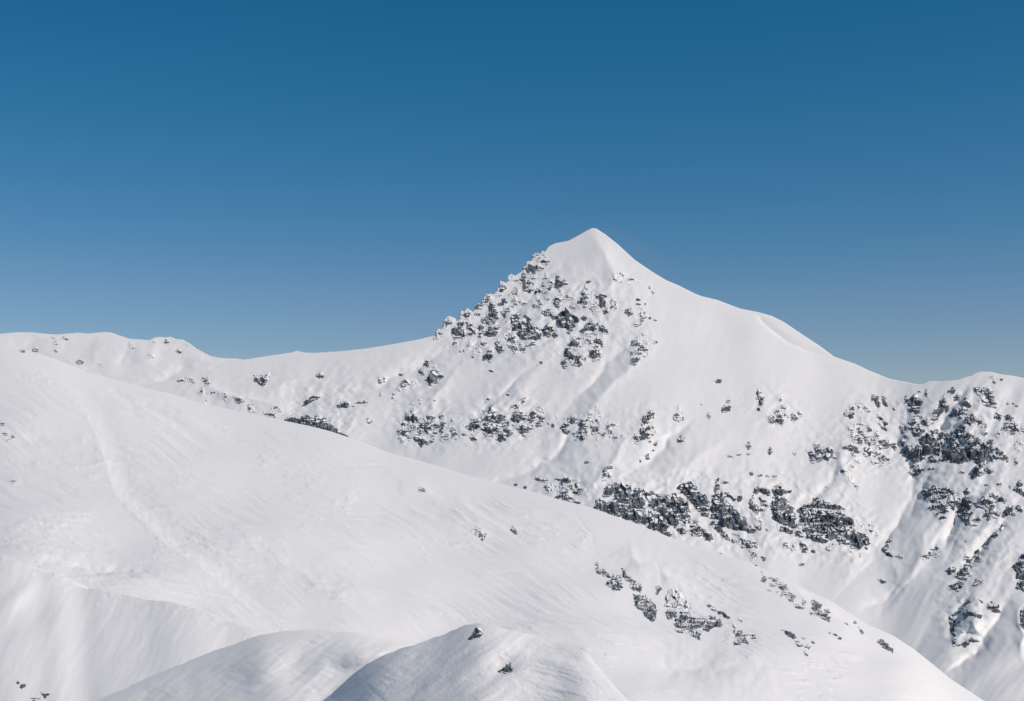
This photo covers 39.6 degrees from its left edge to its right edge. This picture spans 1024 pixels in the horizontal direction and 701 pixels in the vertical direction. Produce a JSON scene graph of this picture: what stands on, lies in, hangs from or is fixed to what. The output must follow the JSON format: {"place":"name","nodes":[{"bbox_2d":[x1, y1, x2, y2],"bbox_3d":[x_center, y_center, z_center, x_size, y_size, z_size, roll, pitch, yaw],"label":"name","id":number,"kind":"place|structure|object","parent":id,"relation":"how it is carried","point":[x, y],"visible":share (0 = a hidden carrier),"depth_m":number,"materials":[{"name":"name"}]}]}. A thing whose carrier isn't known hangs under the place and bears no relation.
{"place":"outdoors","nodes":[
{"label":"outdoors","id":0,"kind":"place"},
{"bbox_2d":[0,332,241,386],"bbox_3d":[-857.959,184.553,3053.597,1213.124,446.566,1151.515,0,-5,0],"label":"ridge","id":1,"kind":"structure","parent":0,"point":[117,357],"depth_m":2925.63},
{"bbox_2d":[19,347,83,363],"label":"rock outcrop","id":2,"kind":"object","parent":1,"relation":"on","point":[36,349],"visible":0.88,"depth_m":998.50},
{"bbox_2d":[0,555,266,700],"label":"snow bank","id":3,"kind":"structure","parent":0,"point":[63,638],"depth_m":165.20,"materials":[{"name":"snow"}]},
{"bbox_2d":[0,343,983,700],"bbox_3d":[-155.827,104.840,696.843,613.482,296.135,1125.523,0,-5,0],"label":"snow slope","id":4,"kind":"structure","parent":0,"point":[268,525],"depth_m":352.10,"materials":[{"name":"snow"}]},
{"bbox_2d":[97,630,412,700],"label":"snow drift","id":5,"kind":"object","parent":4,"relation":"on","point":[305,665],"visible":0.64,"depth_m":133.19,"materials":[{"name":"snow"}]},
{"bbox_2d":[323,623,626,700],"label":"snow mound","id":6,"kind":"object","parent":4,"relation":"on","point":[455,665],"visible":1,"depth_m":101.20,"materials":[{"name":"snow"}]},
{"bbox_2d":[468,625,482,639],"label":"boulder","id":7,"kind":"object","parent":6,"relation":"on","point":[479,632],"visible":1,"depth_m":102.82,"materials":[{"name":"stone"}]},
{"bbox_2d":[498,662,513,674],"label":"boulder","id":8,"kind":"object","parent":6,"relation":"on","point":[507,669],"visible":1,"depth_m":100.34,"materials":[{"name":"stone"}]},
{"bbox_2d":[471,525,487,540],"bbox_3d":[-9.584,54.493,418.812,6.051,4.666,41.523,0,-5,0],"label":"boulder","id":9,"kind":"object","parent":4,"relation":"on","point":[479,533],"visible":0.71,"depth_m":415.58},
{"bbox_2d":[595,561,622,590],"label":"rock outcrop","id":10,"kind":"object","parent":4,"relation":"on","point":[614,583],"visible":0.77,"depth_m":362.33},
{"bbox_2d":[621,568,641,592],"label":"rock outcrop","id":11,"kind":"object","parent":4,"relation":"on","point":[634,585],"visible":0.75,"depth_m":363.25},
{"bbox_2d":[633,594,656,621],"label":"rock outcrop","id":12,"kind":"object","parent":4,"relation":"on","point":[642,603],"visible":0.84,"depth_m":332.05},
{"bbox_2d":[664,586,692,611],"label":"rock outcrop","id":13,"kind":"object","parent":4,"relation":"on","point":[675,597],"visible":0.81,"depth_m":351.27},
{"bbox_2d":[665,609,722,639],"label":"rock outcrop","id":14,"kind":"structure","parent":4,"relation":"on","point":[684,622],"depth_m":324.23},
{"bbox_2d":[706,604,729,618],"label":"rock outcrop","id":15,"kind":"object","parent":4,"relation":"on","point":[718,611],"visible":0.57,"depth_m":349.86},
{"bbox_2d":[732,617,755,644],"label":"rock outcrop","id":16,"kind":"object","parent":4,"relation":"on","point":[744,638],"visible":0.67,"depth_m":312.74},
{"bbox_2d":[760,571,805,609],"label":"rock outcrop","id":17,"kind":"object","parent":4,"relation":"on","point":[786,593],"visible":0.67,"depth_m":426.38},
{"bbox_2d":[794,636,814,656],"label":"rock outcrop","id":18,"kind":"object","parent":4,"relation":"on","point":[809,645],"visible":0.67,"depth_m":318.02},
{"bbox_2d":[809,600,830,621],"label":"rock outcrop","id":19,"kind":"object","parent":4,"relation":"on","point":[816,608],"visible":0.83,"depth_m":392.51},
{"bbox_2d":[877,639,892,652],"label":"rock outcrop","id":20,"kind":"object","parent":4,"relation":"on","point":[883,643],"visible":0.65,"depth_m":375.41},
{"bbox_2d":[0,0,1023,383],"label":"sky","id":21,"kind":"structure","parent":0,"point":[238,179],"materials":[{"name":"blue"}]},
{"bbox_2d":[144,228,921,602],"bbox_3d":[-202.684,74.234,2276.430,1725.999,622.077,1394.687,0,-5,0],"label":"mountain","id":22,"kind":"structure","parent":0,"point":[700,348],"depth_m":2151.09,"materials":[{"name":"snow"}]},
{"bbox_2d":[177,374,209,384],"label":"rock outcrop","id":23,"kind":"object","parent":22,"relation":"on","point":[190,378],"visible":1,"depth_m":2358.78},
{"bbox_2d":[197,387,254,412],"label":"rock outcrop","id":24,"kind":"object","parent":22,"relation":"on","point":[237,398],"visible":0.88,"depth_m":2300.75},
{"bbox_2d":[254,372,269,386],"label":"rock outcrop","id":25,"kind":"object","parent":22,"relation":"on","point":[262,380],"visible":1,"depth_m":2328.91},
{"bbox_2d":[248,405,283,417],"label":"rock outcrop","id":26,"kind":"object","parent":22,"relation":"on","point":[273,409],"visible":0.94,"depth_m":2255.87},
{"bbox_2d":[284,415,348,436],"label":"cliff","id":27,"kind":"structure","parent":22,"relation":"on","point":[318,422],"depth_m":2206.47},
{"bbox_2d":[337,398,353,409],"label":"rock outcrop","id":28,"kind":"object","parent":22,"relation":"on","point":[344,403],"visible":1,"depth_m":2234.79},
{"bbox_2d":[395,378,417,391],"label":"rock outcrop","id":29,"kind":"object","parent":22,"relation":"on","point":[405,383],"visible":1,"depth_m":2259.63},
{"bbox_2d":[397,407,457,447],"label":"rock outcrop","id":30,"kind":"object","parent":22,"relation":"on","point":[427,424],"visible":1,"depth_m":2143.90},
{"bbox_2d":[415,360,444,386],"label":"rock outcrop","id":31,"kind":"object","parent":22,"relation":"on","point":[434,376],"visible":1,"depth_m":2270.17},
{"bbox_2d":[433,316,455,339],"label":"rock outcrop","id":32,"kind":"object","parent":22,"relation":"on","point":[449,321],"visible":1,"depth_m":2369.10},
{"bbox_2d":[451,308,477,339],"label":"rock outcrop","id":33,"kind":"object","parent":22,"relation":"on","point":[458,330],"visible":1,"depth_m":2358.72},
{"bbox_2d":[449,338,487,355],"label":"rock outcrop","id":34,"kind":"object","parent":22,"relation":"on","point":[480,346],"visible":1,"depth_m":2314.35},
{"bbox_2d":[462,415,485,441],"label":"rock outcrop","id":35,"kind":"object","parent":22,"relation":"on","point":[474,426],"visible":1,"depth_m":2118.37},
{"bbox_2d":[475,300,500,337],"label":"rock outcrop","id":36,"kind":"object","parent":22,"relation":"on","point":[490,319],"visible":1,"depth_m":2358.49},
{"bbox_2d":[482,350,493,360],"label":"rock outcrop","id":37,"kind":"object","parent":22,"relation":"on","point":[488,356],"visible":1,"depth_m":2279.55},
{"bbox_2d":[481,274,513,304],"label":"rock outcrop","id":38,"kind":"object","parent":22,"relation":"on","point":[503,286],"visible":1,"depth_m":2423.78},
{"bbox_2d":[482,403,513,442],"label":"rock outcrop","id":39,"kind":"object","parent":22,"relation":"on","point":[497,423],"visible":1,"depth_m":2112.51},
{"bbox_2d":[494,338,503,353],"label":"rock outcrop","id":40,"kind":"object","parent":22,"relation":"on","point":[499,347],"visible":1,"depth_m":2296.77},
{"bbox_2d":[509,287,527,308],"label":"rock outcrop","id":41,"kind":"object","parent":22,"relation":"on","point":[513,294],"visible":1,"depth_m":2398.64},
{"bbox_2d":[503,319,536,354],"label":"rock outcrop","id":42,"kind":"object","parent":22,"relation":"on","point":[513,346],"visible":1,"depth_m":2294.29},
{"bbox_2d":[513,270,536,292],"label":"rock outcrop","id":43,"kind":"object","parent":22,"relation":"on","point":[523,282],"visible":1,"depth_m":2434.97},
{"bbox_2d":[510,312,542,340],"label":"cliff","id":44,"kind":"structure","parent":22,"relation":"on","point":[524,330],"depth_m":2324.70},
{"bbox_2d":[509,396,546,436],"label":"rock outcrop","id":45,"kind":"object","parent":22,"relation":"on","point":[519,417],"visible":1,"depth_m":2116.94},
{"bbox_2d":[522,251,551,274],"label":"rock outcrop","id":46,"kind":"object","parent":22,"relation":"on","point":[532,268],"visible":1,"depth_m":2468.52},
{"bbox_2d":[532,288,562,308],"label":"rock outcrop","id":47,"kind":"object","parent":22,"relation":"on","point":[538,305],"visible":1,"depth_m":2382.59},
{"bbox_2d":[541,271,555,290],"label":"rock outcrop","id":48,"kind":"object","parent":22,"relation":"on","point":[549,284],"visible":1,"depth_m":2417.08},
{"bbox_2d":[542,308,554,320],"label":"rock outcrop","id":49,"kind":"object","parent":22,"relation":"on","point":[547,312],"visible":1,"depth_m":2345.42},
{"bbox_2d":[541,323,557,337],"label":"rock outcrop","id":50,"kind":"object","parent":22,"relation":"on","point":[547,329],"visible":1,"depth_m":2306.08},
{"bbox_2d":[544,484,557,493],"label":"rock outcrop","id":51,"kind":"object","parent":22,"relation":"on","point":[549,488],"visible":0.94,"depth_m":1945.00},
{"bbox_2d":[554,275,567,288],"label":"rock outcrop","id":52,"kind":"object","parent":22,"relation":"on","point":[558,284],"visible":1,"depth_m":2408.20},
{"bbox_2d":[551,293,576,310],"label":"rock outcrop","id":53,"kind":"object","parent":22,"relation":"on","point":[556,300],"visible":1,"depth_m":2369.19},
{"bbox_2d":[560,421,570,434],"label":"rock outcrop","id":54,"kind":"object","parent":22,"relation":"on","point":[565,425],"visible":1,"depth_m":2081.76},
{"bbox_2d":[555,307,578,334],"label":"rock outcrop","id":55,"kind":"object","parent":22,"relation":"on","point":[566,319],"visible":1,"depth_m":2317.68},
{"bbox_2d":[555,474,586,503],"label":"rock outcrop","id":56,"kind":"object","parent":22,"relation":"on","point":[564,492],"visible":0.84,"depth_m":1931.52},
{"bbox_2d":[560,331,605,368],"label":"rock outcrop","id":57,"kind":"object","parent":22,"relation":"on","point":[598,341],"visible":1,"depth_m":2248.38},
{"bbox_2d":[577,279,590,308],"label":"rock outcrop","id":58,"kind":"object","parent":22,"relation":"on","point":[583,301],"visible":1,"depth_m":2362.92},
{"bbox_2d":[567,406,602,442],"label":"rock outcrop","id":59,"kind":"object","parent":22,"relation":"on","point":[581,433],"visible":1,"depth_m":2075.48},
{"bbox_2d":[580,321,596,333],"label":"rock outcrop","id":60,"kind":"object","parent":22,"relation":"on","point":[590,326],"visible":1,"depth_m":2293.67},
{"bbox_2d":[588,292,599,314],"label":"rock outcrop","id":61,"kind":"object","parent":22,"relation":"on","point":[593,301],"visible":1,"depth_m":2344.51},
{"bbox_2d":[595,293,608,314],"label":"rock outcrop","id":62,"kind":"object","parent":22,"relation":"on","point":[602,302],"visible":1,"depth_m":2342.51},
{"bbox_2d":[601,464,612,480],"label":"rock outcrop","id":63,"kind":"object","parent":22,"relation":"on","point":[604,474],"visible":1,"depth_m":1947.92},
{"bbox_2d":[600,421,619,440],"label":"rock outcrop","id":64,"kind":"object","parent":22,"relation":"on","point":[609,427],"visible":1,"depth_m":2050.40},
{"bbox_2d":[612,272,637,284],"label":"rock outcrop","id":65,"kind":"object","parent":22,"relation":"on","point":[617,279],"visible":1,"depth_m":2392.07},
{"bbox_2d":[628,330,649,365],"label":"rock outcrop","id":66,"kind":"object","parent":22,"relation":"on","point":[637,348],"visible":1,"depth_m":2230.51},
{"bbox_2d":[631,301,647,326],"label":"rock outcrop","id":67,"kind":"object","parent":22,"relation":"on","point":[641,318],"visible":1,"depth_m":2309.20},
{"bbox_2d":[594,481,690,536],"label":"cliff","id":68,"kind":"structure","parent":22,"relation":"on","point":[671,507],"depth_m":1870.64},
{"bbox_2d":[632,408,658,443],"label":"rock outcrop","id":69,"kind":"object","parent":22,"relation":"on","point":[646,429],"visible":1,"depth_m":2049.06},
{"bbox_2d":[672,404,683,422],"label":"rock outcrop","id":70,"kind":"object","parent":22,"relation":"on","point":[677,416],"visible":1,"depth_m":2078.19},
{"bbox_2d":[677,481,710,516],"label":"cliff","id":71,"kind":"structure","parent":22,"relation":"on","point":[696,497],"depth_m":1885.05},
{"bbox_2d":[680,511,713,541],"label":"rock outcrop","id":72,"kind":"object","parent":22,"relation":"on","point":[695,528],"visible":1,"depth_m":1820.27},
{"bbox_2d":[710,477,755,533],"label":"cliff","id":73,"kind":"structure","parent":22,"relation":"on","point":[728,515],"depth_m":1844.76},
{"bbox_2d":[737,533,760,560],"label":"rock outcrop","id":74,"kind":"object","parent":22,"relation":"on","point":[751,545],"visible":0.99,"depth_m":1778.78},
{"bbox_2d":[755,388,763,410],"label":"rock outcrop","id":75,"kind":"object","parent":22,"relation":"on","point":[760,396],"visible":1,"depth_m":2111.99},
{"bbox_2d":[749,485,771,531],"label":"cliff","id":76,"kind":"structure","parent":22,"relation":"on","point":[763,491],"depth_m":1869.28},
{"bbox_2d":[766,393,789,426],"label":"rock outcrop","id":77,"kind":"object","parent":22,"relation":"on","point":[777,417],"visible":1,"depth_m":2076.67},
{"bbox_2d":[771,483,797,528],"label":"cliff","id":78,"kind":"structure","parent":22,"relation":"on","point":[782,513],"depth_m":1856.25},
{"bbox_2d":[776,524,807,552],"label":"rock outcrop","id":79,"kind":"object","parent":22,"relation":"on","point":[788,530],"visible":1,"depth_m":1797.30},
{"bbox_2d":[805,441,836,463],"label":"rock outcrop","id":80,"kind":"object","parent":22,"relation":"on","point":[817,452],"visible":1,"depth_m":1987.46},
{"bbox_2d":[797,497,870,549],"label":"cliff","id":81,"kind":"structure","parent":22,"relation":"on","point":[838,524],"depth_m":1819.21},
{"bbox_2d":[837,461,861,490],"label":"rock outcrop","id":82,"kind":"object","parent":22,"relation":"on","point":[851,467],"visible":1,"depth_m":1934.89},
{"bbox_2d":[842,444,859,453],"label":"rock outcrop","id":83,"kind":"object","parent":22,"relation":"on","point":[851,448],"visible":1,"depth_m":1989.97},
{"bbox_2d":[849,451,862,463],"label":"rock outcrop","id":84,"kind":"object","parent":22,"relation":"on","point":[853,456],"visible":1,"depth_m":1967.66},
{"bbox_2d":[849,402,870,412],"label":"rock outcrop","id":85,"kind":"object","parent":22,"relation":"on","point":[860,407],"visible":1,"depth_m":2089.78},
{"bbox_2d":[856,519,878,535],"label":"rock outcrop","id":86,"kind":"object","parent":22,"relation":"on","point":[874,531],"visible":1,"depth_m":1821.96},
{"bbox_2d":[848,421,897,451],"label":"rock outcrop","id":87,"kind":"object","parent":22,"relation":"on","point":[862,438],"visible":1,"depth_m":2017.53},
{"bbox_2d":[871,394,880,407],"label":"rock outcrop","id":88,"kind":"object","parent":22,"relation":"on","point":[874,397],"visible":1,"depth_m":2108.20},
{"bbox_2d":[861,443,893,468],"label":"rock outcrop","id":89,"kind":"object","parent":22,"relation":"on","point":[883,462],"visible":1,"depth_m":1977.13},
{"bbox_2d":[907,391,922,413],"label":"cliff","id":90,"kind":"structure","parent":22,"relation":"on","point":[915,400],"depth_m":2079.68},
{"bbox_2d":[834,372,1023,700],"bbox_3d":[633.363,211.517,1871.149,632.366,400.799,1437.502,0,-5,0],"label":"mountain spur","id":91,"kind":"structure","parent":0,"point":[915,602],"depth_m":1688.79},
{"bbox_2d":[882,538,893,557],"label":"rock outcrop","id":92,"kind":"object","parent":91,"relation":"on","point":[887,547],"visible":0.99,"depth_m":1766.86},
{"bbox_2d":[899,418,925,437],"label":"cliff","id":93,"kind":"structure","parent":91,"relation":"on","point":[918,430],"depth_m":2025.35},
{"bbox_2d":[907,463,923,475],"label":"rock outcrop","id":94,"kind":"object","parent":91,"relation":"on","point":[917,470],"visible":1,"depth_m":1936.61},
{"bbox_2d":[911,413,937,426],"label":"rock outcrop","id":95,"kind":"object","parent":91,"relation":"on","point":[926,421],"visible":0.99,"depth_m":2033.34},
{"bbox_2d":[920,544,941,560],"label":"rock outcrop","id":96,"kind":"object","parent":91,"relation":"on","point":[926,555],"visible":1,"depth_m":1728.08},
{"bbox_2d":[921,485,953,514],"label":"cliff","id":97,"kind":"structure","parent":91,"relation":"on","point":[940,507],"depth_m":1853.63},
{"bbox_2d":[932,395,949,417],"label":"cliff","id":98,"kind":"structure","parent":91,"relation":"on","point":[939,409],"depth_m":2051.41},
{"bbox_2d":[899,425,984,465],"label":"cliff","id":99,"kind":"structure","parent":91,"relation":"on","point":[953,450],"depth_m":1960.59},
{"bbox_2d":[947,491,961,510],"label":"rock outcrop","id":100,"kind":"object","parent":91,"relation":"on","point":[953,501],"visible":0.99,"depth_m":1830.52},
{"bbox_2d":[949,581,964,591],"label":"boulder","id":101,"kind":"object","parent":91,"relation":"on","point":[957,586],"visible":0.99,"depth_m":1636.01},
{"bbox_2d":[948,396,976,425],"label":"cliff","id":102,"kind":"structure","parent":91,"relation":"on","point":[963,410],"depth_m":2022.94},
{"bbox_2d":[949,600,982,647],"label":"cliff","id":103,"kind":"structure","parent":91,"relation":"on","point":[952,622],"depth_m":1550.50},
{"bbox_2d":[954,554,982,580],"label":"rock outcrop","id":104,"kind":"object","parent":91,"relation":"on","point":[963,573],"visible":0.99,"depth_m":1677.14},
{"bbox_2d":[955,488,983,526],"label":"cliff","id":105,"kind":"structure","parent":91,"relation":"on","point":[966,503],"depth_m":1806.88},
{"bbox_2d":[970,460,993,479],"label":"rock outcrop","id":106,"kind":"object","parent":91,"relation":"on","point":[979,470],"visible":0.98,"depth_m":1880.68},
{"bbox_2d":[975,416,988,438],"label":"rock outcrop","id":107,"kind":"object","parent":91,"relation":"on","point":[979,421],"visible":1,"depth_m":1985.62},
{"bbox_2d":[972,384,997,408],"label":"rock outcrop","id":108,"kind":"object","parent":91,"relation":"on","point":[986,391],"visible":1,"depth_m":2050.57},
{"bbox_2d":[976,439,993,464],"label":"cliff","id":109,"kind":"structure","parent":91,"relation":"on","point":[983,455],"depth_m":1921.64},
{"bbox_2d":[972,524,1005,557],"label":"rock outcrop","id":110,"kind":"object","parent":91,"relation":"on","point":[992,537],"visible":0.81,"depth_m":1731.19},
{"bbox_2d":[977,494,1001,521],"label":"rock outcrop","id":111,"kind":"object","parent":91,"relation":"on","point":[990,511],"visible":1,"depth_m":1795.72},
{"bbox_2d":[987,601,1000,612],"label":"boulder","id":112,"kind":"object","parent":91,"relation":"on","point":[993,606],"visible":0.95,"depth_m":1567.13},
{"bbox_2d":[988,491,1006,503],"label":"rock outcrop","id":113,"kind":"object","parent":91,"relation":"on","point":[997,497],"visible":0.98,"depth_m":1815.92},
{"bbox_2d":[988,445,1008,462],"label":"rock outcrop","id":114,"kind":"object","parent":91,"relation":"on","point":[996,453],"visible":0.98,"depth_m":1906.90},
{"bbox_2d":[1001,505,1015,517],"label":"rock outcrop","id":115,"kind":"object","parent":91,"relation":"on","point":[1008,510],"visible":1,"depth_m":1782.38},
{"bbox_2d":[995,413,1023,439],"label":"rock outcrop","id":116,"kind":"object","parent":91,"relation":"on","point":[1012,428],"visible":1,"depth_m":1969.54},
{"bbox_2d":[1012,553,1023,591],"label":"cliff","id":117,"kind":"structure","parent":91,"relation":"on","point":[1018,566],"depth_m":1637.88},
{"bbox_2d":[1013,479,1023,512],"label":"rock outcrop","id":118,"kind":"object","parent":91,"relation":"on","point":[1017,488],"visible":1,"depth_m":1824.92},
{"bbox_2d":[1014,439,1023,467],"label":"rock outcrop","id":119,"kind":"object","parent":91,"relation":"on","point":[1017,463],"visible":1,"depth_m":1916.95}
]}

